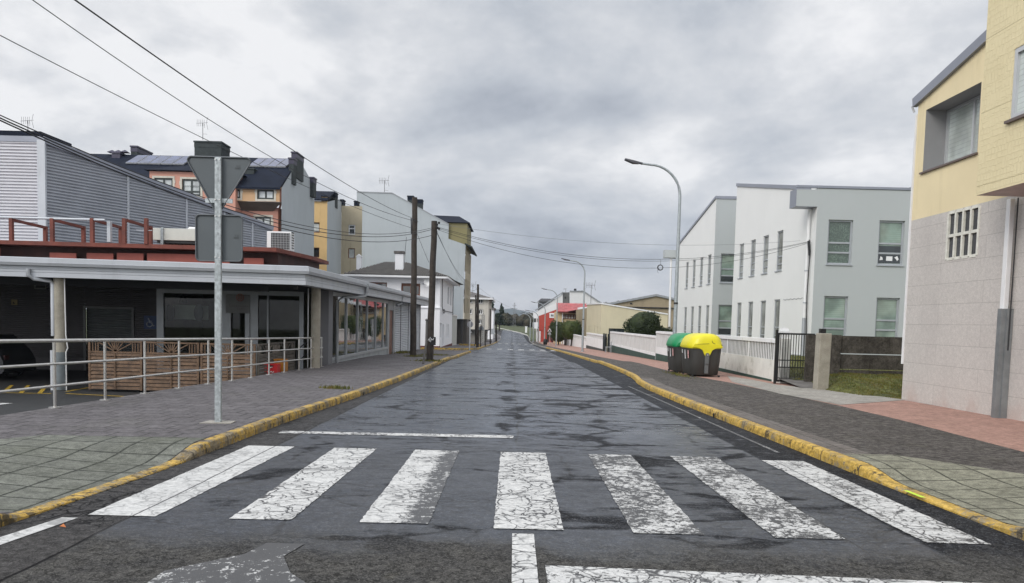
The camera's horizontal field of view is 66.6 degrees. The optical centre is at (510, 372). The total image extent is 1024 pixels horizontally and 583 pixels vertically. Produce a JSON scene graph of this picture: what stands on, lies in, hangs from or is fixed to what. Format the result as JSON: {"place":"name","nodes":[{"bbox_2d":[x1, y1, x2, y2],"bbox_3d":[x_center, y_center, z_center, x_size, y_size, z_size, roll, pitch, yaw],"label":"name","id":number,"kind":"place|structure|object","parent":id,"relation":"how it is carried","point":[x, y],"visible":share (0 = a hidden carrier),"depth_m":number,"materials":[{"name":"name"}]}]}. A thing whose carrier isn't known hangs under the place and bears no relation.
{"place":"outdoors","nodes":[
{"label":"outdoors","id":0,"kind":"place"},
{"bbox_2d":[0,369,256,414],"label":"parking ground","id":1,"kind":"structure","parent":0,"point":[28,400],"depth_m":21.71,"materials":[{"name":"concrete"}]},
{"bbox_2d":[0,334,36,376],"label":"parked car","id":2,"kind":"object","parent":1,"relation":"on","point":[16,353],"visible":0.9,"depth_m":25.13,"materials":[{"name":"paint"}]},
{"bbox_2d":[88,341,142,390],"bbox_3d":[-11.096,-0.194,21.891,1.510,1.390,0.081,1,4,0],"label":"fence panel","id":3,"kind":"object","parent":1,"relation":"on","point":[114,352],"visible":0.84,"depth_m":21.89,"materials":[{"name":"brown wood"}]},
{"bbox_2d":[146,341,199,390],"bbox_3d":[-9.524,-0.155,21.891,1.555,1.390,0.081,1,4,0],"label":"fence panel","id":4,"kind":"object","parent":1,"relation":"on","point":[170,368],"visible":0.76,"depth_m":21.88,"materials":[{"name":"brown wood"}]},
{"bbox_2d":[200,343,255,383],"bbox_3d":[-7.936,-0.115,21.891,1.543,1.390,0.081,1,4,0],"label":"fence panel","id":5,"kind":"object","parent":1,"relation":"on","point":[227,373],"visible":0.59,"depth_m":21.87,"materials":[{"name":"brown wood"}]},
{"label":"entrance steps","id":6,"kind":"object","parent":1,"relation":"on","visible":0},
{"bbox_2d":[257,342,276,375],"bbox_3d":[-7.109,-0.278,22.792,0.082,1.140,1.700,1,4,0],"label":"fence panel","id":7,"kind":"object","parent":6,"relation":"on","point":[260,358],"visible":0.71,"depth_m":22.48,"materials":[{"name":"grey wood"}]},
{"bbox_2d":[277,341,294,370],"bbox_3d":[-7.070,-0.389,24.512,0.081,1.140,1.652,2,4,3],"label":"fence panel","id":8,"kind":"object","parent":6,"relation":"on","point":[292,365],"visible":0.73,"depth_m":24.78,"materials":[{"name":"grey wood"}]},
{"bbox_2d":[0,350,465,513],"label":"pavement","id":9,"kind":"structure","parent":0,"point":[185,411],"depth_m":12.96,"materials":[{"name":"tile"}]},
{"bbox_2d":[0,434,204,513],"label":"ramp tiles","id":10,"kind":"object","parent":9,"relation":"on","point":[37,470],"visible":0.98,"depth_m":7.99,"materials":[{"name":"tile"}]},
{"bbox_2d":[0,337,323,408],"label":"railing","id":11,"kind":"object","parent":9,"relation":"on","point":[105,380],"visible":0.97,"depth_m":14.71,"materials":[{"name":"metal"}]},
{"bbox_2d":[187,155,250,423],"bbox_3d":[-4.002,-1.116,10.674,0.872,3.635,0.276,1,4,-5],"label":"road sign","id":12,"kind":"object","parent":9,"relation":"on","point":[218,237],"visible":1,"depth_m":10.65,"materials":[{"name":"metal"}]},
{"bbox_2d":[410,197,417,355],"bbox_3d":[-4.610,-4.481,37.090,0.372,7.573,0.320,1,4,0],"label":"utility pole","id":13,"kind":"object","parent":9,"relation":"on","point":[413,330],"visible":0.88,"depth_m":36.99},
{"bbox_2d":[0,35,409,227],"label":"overhead cable","id":14,"kind":"object","parent":13,"relation":"attached to","point":[169,121],"visible":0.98,"depth_m":16.31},
{"bbox_2d":[33,0,409,219],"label":"overhead cable","id":15,"kind":"object","parent":13,"relation":"attached to","point":[188,106],"visible":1,"depth_m":18.46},
{"bbox_2d":[74,0,413,218],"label":"overhead cable","id":16,"kind":"object","parent":13,"relation":"attached to","point":[204,90],"visible":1,"depth_m":10.09,"materials":[{"name":"rubber"}]},
{"bbox_2d":[426,221,439,360],"bbox_3d":[-3.238,-3.344,32.536,0.499,5.870,0.363,1,4,0],"label":"utility pole","id":17,"kind":"object","parent":9,"relation":"on","point":[431,340],"visible":0.94,"depth_m":32.46,"materials":[{"name":"brown wood"}]},
{"bbox_2d":[0,115,429,233],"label":"overhead cable","id":18,"kind":"object","parent":17,"relation":"attached to","point":[165,183],"visible":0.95,"depth_m":14.80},
{"bbox_2d":[0,120,431,241],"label":"overhead cable","id":19,"kind":"object","parent":17,"relation":"attached to","point":[168,191],"visible":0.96,"depth_m":14.96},
{"bbox_2d":[0,117,432,236],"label":"overhead cable","id":20,"kind":"object","parent":17,"relation":"attached to","point":[171,189],"visible":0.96,"depth_m":14.98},
{"bbox_2d":[438,227,804,259],"bbox_3d":[5.241,-5.483,33.857,16.838,1.141,0.018,1,4,-10],"label":"overhead cable","id":21,"kind":"object","parent":17,"relation":"attached to","point":[617,258],"visible":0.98,"depth_m":33.77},
{"bbox_2d":[440,230,806,267],"bbox_3d":[5.253,-5.259,33.871,16.803,1.466,0.016,1,4,-10],"label":"overhead cable","id":22,"kind":"object","parent":17,"relation":"attached to","point":[604,266],"visible":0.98,"depth_m":33.60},
{"bbox_2d":[86,310,790,383],"bbox_3d":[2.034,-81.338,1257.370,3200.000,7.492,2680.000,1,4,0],"label":"ground","id":23,"kind":"structure","parent":0,"point":[520,329],"depth_m":257.73,"materials":[{"name":"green plant"}]},
{"bbox_2d":[92,140,316,255],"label":"apartment building","id":24,"kind":"structure","parent":23,"relation":"on","point":[270,191],"depth_m":59.22,"materials":[{"name":"stone"}]},
{"bbox_2d":[152,176,174,186],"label":"window","id":25,"kind":"structure","parent":24,"relation":"in","point":[170,180],"depth_m":56.90,"materials":[{"name":"white glass"}]},
{"bbox_2d":[179,177,202,197],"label":"window","id":26,"kind":"structure","parent":24,"relation":"in","point":[187,181],"depth_m":56.95,"materials":[{"name":"white glass"}]},
{"bbox_2d":[254,189,276,200],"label":"window","id":27,"kind":"structure","parent":24,"relation":"in","point":[260,194],"depth_m":57.34,"materials":[{"name":"white glass"}]},
{"bbox_2d":[0,256,428,389],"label":"cafe building","id":28,"kind":"structure","parent":23,"relation":"on","point":[345,318],"depth_m":29.41,"materials":[{"name":"metal"}]},
{"bbox_2d":[0,130,273,287],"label":"corrugated hall","id":29,"kind":"structure","parent":28,"relation":"on","point":[40,178],"depth_m":35.04,"materials":[{"name":"metal"}]},
{"bbox_2d":[144,316,156,328],"bbox_3d":[-13.599,-1.884,29.406,0.481,0.500,0.070,1,4,0],"label":"disabled parking sign","id":30,"kind":"object","parent":28,"relation":"attached to","point":[150,322],"visible":1,"depth_m":29.41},
{"bbox_2d":[0,216,328,268],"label":"steel deck","id":31,"kind":"structure","parent":28,"relation":"on","point":[147,250],"depth_m":23.63,"materials":[{"name":"metal"}]},
{"bbox_2d":[153,227,194,244],"bbox_3d":[-9.735,-4.167,24.076,2.280,0.626,0.840,1,4,0],"label":"ventilation trunk","id":32,"kind":"object","parent":31,"relation":"on","point":[168,236],"visible":0.54,"depth_m":23.70,"materials":[{"name":"beige metal"}]},
{"bbox_2d":[267,231,293,251],"bbox_3d":[-7.250,-4.120,24.579,0.766,0.591,0.435,1,4,0],"label":"air conditioner","id":33,"kind":"object","parent":31,"relation":"on","point":[281,240],"visible":0.84,"depth_m":24.38,"materials":[{"name":"white plastic"}]},
{"bbox_2d":[332,292,387,360],"bbox_3d":[-6.540,-2.099,34.597,0.100,2.552,13.200,1,4,0],"label":"window frame","id":34,"kind":"structure","parent":28,"relation":"in","point":[363,322],"depth_m":33.85,"materials":[{"name":"grey metal"}]},
{"bbox_2d":[389,310,391,353],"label":"door","id":35,"kind":"structure","parent":28,"relation":"in","point":[390,321],"depth_m":42.62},
{"bbox_2d":[0,351,469,526],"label":"kerb","id":36,"kind":"structure","parent":23,"relation":"on","point":[205,446],"depth_m":9.49,"materials":[{"name":"paint"}]},
{"bbox_2d":[314,191,361,274],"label":"apartment building","id":37,"kind":"structure","parent":23,"relation":"on","point":[330,213],"depth_m":78.20,"materials":[{"name":"yellow paint"}]},
{"bbox_2d":[340,237,462,347],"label":"house","id":38,"kind":"structure","parent":23,"relation":"on","point":[396,274],"depth_m":64.91,"materials":[{"name":"white paint"}]},
{"bbox_2d":[401,283,419,295],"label":"window","id":39,"kind":"structure","parent":38,"relation":"in","point":[406,287],"depth_m":64.88,"materials":[{"name":"brown glass"}]},
{"bbox_2d":[357,191,476,343],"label":"apartment building","id":40,"kind":"structure","parent":23,"relation":"on","point":[377,248],"depth_m":89.28,"materials":[{"name":"white paint"}]},
{"bbox_2d":[452,315,457,345],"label":"garden wall","id":41,"kind":"structure","parent":23,"relation":"on","point":[454,329],"depth_m":81.59,"materials":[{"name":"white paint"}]},
{"bbox_2d":[463,291,495,341],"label":"apartment building","id":42,"kind":"structure","parent":23,"relation":"on","point":[485,304],"depth_m":123.72,"materials":[{"name":"white paint"}]},
{"bbox_2d":[495,303,505,330],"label":"pine tree","id":43,"kind":"object","parent":23,"relation":"on","point":[499,319],"visible":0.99,"depth_m":238.91,"materials":[{"name":"green plant"}]},
{"bbox_2d":[533,303,555,341],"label":"house","id":44,"kind":"structure","parent":23,"relation":"on","point":[550,310],"depth_m":146.68,"materials":[{"name":"red paint"}]},
{"bbox_2d":[535,289,601,329],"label":"house","id":45,"kind":"structure","parent":23,"relation":"on","point":[574,296],"depth_m":164.33,"materials":[{"name":"white paint"}]},
{"bbox_2d":[553,303,586,344],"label":"house","id":46,"kind":"structure","parent":23,"relation":"on","point":[566,311],"depth_m":121.82,"materials":[{"name":"red"}]},
{"bbox_2d":[576,294,673,335],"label":"gabled hall","id":47,"kind":"structure","parent":23,"relation":"on","point":[657,302],"depth_m":105.59,"materials":[{"name":"paint"}]},
{"bbox_2d":[586,303,667,338],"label":"cream building","id":48,"kind":"structure","parent":23,"relation":"on","point":[602,318],"depth_m":83.81,"materials":[{"name":"beige paint"}]},
{"bbox_2d":[546,347,1023,539],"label":"kerb","id":49,"kind":"structure","parent":23,"relation":"on","point":[855,466],"depth_m":9.56,"materials":[{"name":"paint"}]},
{"bbox_2d":[434,345,481,347],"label":"pavement","id":50,"kind":"structure","parent":0,"point":[458,346],"depth_m":71.86,"materials":[{"name":"concrete"}]},
{"bbox_2d":[476,284,478,347],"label":"utility pole","id":51,"kind":"object","parent":50,"relation":"on","point":[477,324],"visible":0.92,"depth_m":70.13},
{"bbox_2d":[0,0,987,312],"label":"sky","id":52,"kind":"structure","parent":0,"point":[517,117],"materials":[{"name":"grey"}]},
{"bbox_2d":[0,329,1023,582],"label":"road","id":53,"kind":"structure","parent":0,"point":[568,415],"depth_m":6.51,"materials":[{"name":"asphalt"}]},
{"bbox_2d":[0,517,74,544],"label":"edge line","id":54,"kind":"object","parent":53,"relation":"on","point":[21,533],"visible":1,"depth_m":5.51,"materials":[{"name":"paint"}]},
{"bbox_2d":[88,445,292,515],"bbox_3d":[-2.952,1.003,7.786,0.598,0.040,3.600,1,4,0],"label":"crosswalk stripe","id":55,"kind":"object","parent":53,"relation":"on","point":[160,498],"visible":1,"depth_m":7.22,"materials":[{"name":"paint"}]},
{"bbox_2d":[147,543,304,582],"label":"lane arrow","id":56,"kind":"object","parent":53,"relation":"on","point":[265,563],"visible":1,"depth_m":4.72,"materials":[{"name":"paint"}]},
{"bbox_2d":[231,448,375,519],"bbox_3d":[-1.908,1.029,7.781,0.524,0.040,3.610,1,4,0],"label":"crosswalk stripe","id":57,"kind":"object","parent":53,"relation":"on","point":[291,497],"visible":1,"depth_m":7.21,"materials":[{"name":"paint"}]},
{"bbox_2d":[279,431,513,437],"bbox_3d":[-1.583,0.869,10.902,3.262,0.004,0.280,1,4,-2],"label":"stop line","id":58,"kind":"object","parent":53,"relation":"on","point":[413,434],"visible":1,"depth_m":10.91,"materials":[{"name":"paint"}]},
{"bbox_2d":[360,450,458,523],"bbox_3d":[-0.902,1.055,7.776,0.558,0.040,3.621,1,4,0],"label":"crosswalk stripe","id":59,"kind":"object","parent":53,"relation":"on","point":[412,492],"visible":1,"depth_m":7.17,"materials":[{"name":"paint"}]},
{"bbox_2d":[512,533,538,582],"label":"lane line","id":60,"kind":"object","parent":53,"relation":"on","point":[524,565],"visible":1,"depth_m":5.10,"materials":[{"name":"paint"}]},
{"bbox_2d":[494,452,563,529],"bbox_3d":[0.148,1.083,7.734,0.561,0.041,3.705,1,4,0],"label":"crosswalk stripe","id":61,"kind":"object","parent":53,"relation":"on","point":[526,498],"visible":1,"depth_m":7.10,"materials":[{"name":"paint"}]},
{"bbox_2d":[588,454,703,534],"bbox_3d":[1.199,1.110,7.716,0.558,0.041,3.740,1,4,0],"label":"crosswalk stripe","id":62,"kind":"object","parent":53,"relation":"on","point":[644,501],"visible":1,"depth_m":7.06,"materials":[{"name":"paint"}]},
{"bbox_2d":[628,386,779,452],"bbox_3d":[3.388,0.713,16.075,0.050,0.132,12.002,1,4,-1],"label":"edge line","id":63,"kind":"object","parent":53,"relation":"on","point":[713,423],"visible":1,"depth_m":12.95,"materials":[{"name":"paint"}]},
{"bbox_2d":[671,456,844,538],"bbox_3d":[2.238,1.137,7.699,0.578,0.042,3.775,1,4,0],"label":"crosswalk stripe","id":64,"kind":"object","parent":53,"relation":"on","point":[773,514],"visible":1,"depth_m":7.06,"materials":[{"name":"paint"}]},
{"bbox_2d":[545,565,971,582],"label":"stop line","id":65,"kind":"object","parent":53,"relation":"on","point":[566,574],"visible":1,"depth_m":4.83,"materials":[{"name":"paint"}]},
{"bbox_2d":[762,460,989,543],"bbox_3d":[3.296,1.168,7.612,0.536,0.040,3.670,1,4,0],"label":"crosswalk stripe","id":66,"kind":"object","parent":53,"relation":"on","point":[923,527],"visible":1,"depth_m":7.00,"materials":[{"name":"paint"}]},
{"bbox_2d":[495,308,530,316],"bbox_3d":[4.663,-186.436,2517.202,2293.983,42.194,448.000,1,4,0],"label":"hills","id":67,"kind":"structure","parent":0,"point":[511,311],"depth_m":2470.48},
{"bbox_2d":[641,378,869,456],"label":"pavement","id":68,"kind":"structure","parent":0,"point":[823,442],"depth_m":12.32,"materials":[{"name":"concrete"}]},
{"bbox_2d":[531,341,1023,525],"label":"sidewalk","id":69,"kind":"structure","parent":0,"point":[868,432],"depth_m":12.48,"materials":[{"name":"paving stone"}]},
{"bbox_2d":[845,454,1023,526],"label":"ramp tiles","id":70,"kind":"object","parent":69,"relation":"on","point":[996,494],"visible":1,"depth_m":7.94,"materials":[{"name":"tile"}]},
{"bbox_2d":[539,342,1023,451],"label":"pavement","id":71,"kind":"structure","parent":0,"point":[1006,432],"depth_m":14.38,"materials":[{"name":"tile"}]},
{"bbox_2d":[546,320,563,344],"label":"clipped tree","id":72,"kind":"object","parent":71,"relation":"on","point":[552,326],"visible":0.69,"depth_m":111.04,"materials":[{"name":"green plant"}]},
{"bbox_2d":[559,320,581,345],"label":"clipped tree","id":73,"kind":"object","parent":71,"relation":"on","point":[568,329],"visible":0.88,"depth_m":102.08,"materials":[{"name":"green plant"}]},
{"bbox_2d":[561,258,584,351],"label":"street lamp","id":74,"kind":"object","parent":71,"relation":"on","point":[582,347],"visible":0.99,"depth_m":62.53,"materials":[{"name":"metal"}]},
{"bbox_2d":[569,334,586,347],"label":"garden wall","id":75,"kind":"structure","parent":71,"relation":"on","point":[577,341],"depth_m":95.14,"materials":[{"name":"white paint"}]},
{"bbox_2d":[586,333,602,348],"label":"garden wall","id":76,"kind":"structure","parent":71,"relation":"on","point":[594,340],"depth_m":75.62,"materials":[{"name":"white paint"}]},
{"bbox_2d":[603,333,609,351],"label":"double gate","id":77,"kind":"structure","parent":76,"relation":"attached to","point":[606,342],"depth_m":65.29,"materials":[{"name":"grey metal"}]},
{"bbox_2d":[610,331,655,355],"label":"garden wall","id":78,"kind":"structure","parent":71,"relation":"on","point":[643,343],"depth_m":50.75,"materials":[{"name":"white paint"}]},
{"bbox_2d":[611,345,654,359],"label":"painted plinth","id":79,"kind":"structure","parent":71,"relation":"on","point":[618,350],"depth_m":52.55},
{"bbox_2d":[624,158,680,333],"bbox_3d":[5.481,-4.179,30.384,2.350,8.097,0.340,1,4,0],"label":"street lamp","id":80,"kind":"object","parent":71,"relation":"on","point":[677,249],"visible":0.89,"depth_m":30.27,"materials":[{"name":"metal"}]},
{"bbox_2d":[656,331,680,355],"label":"garden wall","id":81,"kind":"structure","parent":71,"relation":"on","point":[662,337],"depth_m":41.72,"materials":[{"name":"white paint"}]},
{"bbox_2d":[666,333,691,372],"bbox_3d":[6.357,-0.723,28.499,1.195,1.425,1.862,1,4,0],"label":"recycling container","id":82,"kind":"object","parent":71,"relation":"on","point":[674,353],"visible":0.38,"depth_m":27.89,"materials":[{"name":"plastic"}]},
{"bbox_2d":[680,333,722,376],"bbox_3d":[6.434,-0.609,26.432,1.195,1.425,1.862,1,4,0],"label":"recycling container","id":83,"kind":"object","parent":71,"relation":"on","point":[701,353],"visible":1,"depth_m":25.66,"materials":[{"name":"plastic"}]},
{"bbox_2d":[655,353,771,380],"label":"painted plinth","id":84,"kind":"structure","parent":71,"relation":"on","point":[660,357],"depth_m":28.77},
{"bbox_2d":[717,335,790,382],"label":"garden wall","id":85,"kind":"structure","parent":71,"relation":"on","point":[754,356],"depth_m":26.10,"materials":[{"name":"white paint"}]},
{"bbox_2d":[773,330,814,383],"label":"garden gate","id":86,"kind":"structure","parent":71,"relation":"on","point":[777,360],"depth_m":22.89,"materials":[{"name":"black metal"}]},
{"bbox_2d":[813,329,831,389],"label":"gate pillar","id":87,"kind":"structure","parent":71,"relation":"on","point":[822,360],"depth_m":20.69,"materials":[{"name":"concrete"}]},
{"bbox_2d":[901,0,1023,420],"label":"clad building","id":88,"kind":"structure","parent":71,"relation":"on","point":[963,337],"depth_m":15.47,"materials":[{"name":"tile"}]},
{"bbox_2d":[944,95,980,163],"bbox_3d":[9.659,-5.049,16.291,0.060,1.340,2.020,1,4,0],"label":"window","id":89,"kind":"structure","parent":88,"relation":"in","point":[962,121],"depth_m":16.72,"materials":[{"name":"glass"}]},
{"bbox_2d":[945,204,980,260],"bbox_3d":[9.137,-2.802,15.756,0.052,1.020,1.136,1,4,0],"label":"lattice window","id":90,"kind":"structure","parent":88,"relation":"in","point":[962,234],"depth_m":15.74,"materials":[{"name":"paint"}]},
{"bbox_2d":[1011,45,1023,117],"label":"window","id":91,"kind":"structure","parent":88,"relation":"in","point":[1017,105],"depth_m":12.79,"materials":[{"name":"metal"}]},
{"bbox_2d":[779,377,812,387],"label":"driveway","id":92,"kind":"structure","parent":0,"point":[800,383],"depth_m":22.19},
{"bbox_2d":[728,376,901,404],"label":"driveway","id":93,"kind":"structure","parent":0,"point":[836,397],"depth_m":19.07,"materials":[{"name":"concrete"}]},
{"bbox_2d":[790,355,902,379],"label":"lawn","id":94,"kind":"structure","parent":0,"point":[804,363],"depth_m":27.58,"materials":[{"name":"green plant"}]},
{"bbox_2d":[622,311,663,335],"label":"round bush","id":95,"kind":"object","parent":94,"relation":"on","point":[647,323],"visible":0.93,"depth_m":56.99,"materials":[{"name":"green plant"}]},
{"bbox_2d":[663,196,736,335],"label":"white building","id":96,"kind":"structure","parent":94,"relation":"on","point":[705,292],"depth_m":53.81,"materials":[{"name":"grey paint"}]},
{"bbox_2d":[718,305,731,335],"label":"window","id":97,"kind":"structure","parent":96,"relation":"in","point":[725,311],"depth_m":52.59,"materials":[{"name":"green glass"}]},
{"bbox_2d":[720,254,733,283],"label":"window","id":98,"kind":"structure","parent":96,"relation":"in","point":[727,268],"depth_m":52.36,"materials":[{"name":"green glass"}]},
{"bbox_2d":[731,183,910,355],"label":"white building","id":99,"kind":"structure","parent":94,"relation":"on","point":[842,271],"depth_m":34.99,"materials":[{"name":"grey paint"}]},
{"bbox_2d":[737,303,740,335],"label":"window","id":100,"kind":"structure","parent":99,"relation":"in","point":[739,304],"depth_m":46.39,"materials":[{"name":"grey glass"}]},
{"bbox_2d":[737,244,743,278],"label":"window","id":101,"kind":"structure","parent":99,"relation":"in","point":[742,245],"depth_m":46.19,"materials":[{"name":"grey glass"}]},
{"bbox_2d":[748,302,752,336],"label":"window","id":102,"kind":"structure","parent":99,"relation":"in","point":[750,303],"depth_m":44.19,"materials":[{"name":"grey glass"}]},
{"bbox_2d":[748,239,755,276],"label":"window","id":103,"kind":"structure","parent":99,"relation":"in","point":[753,241],"depth_m":43.95,"materials":[{"name":"grey glass"}]},
{"bbox_2d":[760,301,765,337],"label":"window","id":104,"kind":"structure","parent":99,"relation":"in","point":[763,303],"depth_m":42.00,"materials":[{"name":"glass"}]},
{"bbox_2d":[761,235,768,274],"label":"window","id":105,"kind":"structure","parent":99,"relation":"in","point":[766,238],"depth_m":41.75,"materials":[{"name":"glass"}]},
{"bbox_2d":[773,299,779,338],"bbox_3d":[13.498,-2.566,39.595,0.160,2.250,0.980,1,4,0],"label":"window","id":106,"kind":"structure","parent":99,"relation":"in","point":[777,302],"depth_m":39.83,"materials":[{"name":"glass"}]},
{"bbox_2d":[774,230,782,271],"bbox_3d":[13.587,-6.108,39.364,0.160,2.050,0.980,1,4,0],"label":"window","id":107,"kind":"structure","parent":99,"relation":"in","point":[780,234],"depth_m":39.55,"materials":[{"name":"glass"}]},
{"bbox_2d":[823,296,846,335],"bbox_3d":[14.512,-2.391,34.950,1.149,2.023,0.210,1,4,0],"label":"window","id":108,"kind":"structure","parent":99,"relation":"in","point":[835,307],"depth_m":35.03,"materials":[{"name":"glass"}]},
{"bbox_2d":[826,220,852,265],"bbox_3d":[14.635,-5.763,34.730,1.179,2.015,0.210,1,4,0],"label":"window","id":109,"kind":"structure","parent":99,"relation":"in","point":[839,231],"depth_m":34.81,"materials":[{"name":"glass"}]},
{"bbox_2d":[875,298,898,336],"bbox_3d":[16.839,-2.320,34.951,1.122,2.024,0.210,1,4,0],"label":"window","id":110,"kind":"structure","parent":99,"relation":"in","point":[886,322],"depth_m":35.03,"materials":[{"name":"glass"}]},
{"bbox_2d":[876,221,903,266],"bbox_3d":[16.910,-5.728,34.729,1.223,2.014,0.210,1,4,0],"label":"window","id":111,"kind":"structure","parent":99,"relation":"in","point":[890,242],"depth_m":34.81,"materials":[{"name":"glass"}]},
{"bbox_2d":[812,373,902,398],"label":"grass bank","id":112,"kind":"structure","parent":0,"point":[858,383],"depth_m":20.33,"materials":[{"name":"plant"}]},
{"bbox_2d":[804,334,902,381],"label":"panel wall","id":113,"kind":"structure","parent":112,"relation":"on","point":[856,345],"depth_m":22.38,"materials":[{"name":"concrete"}]},
{"bbox_2d":[812,372,902,398],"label":"grass tufts","id":114,"kind":"object","parent":112,"relation":"on","point":[872,380],"visible":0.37,"depth_m":20.49,"materials":[{"name":"plant"}]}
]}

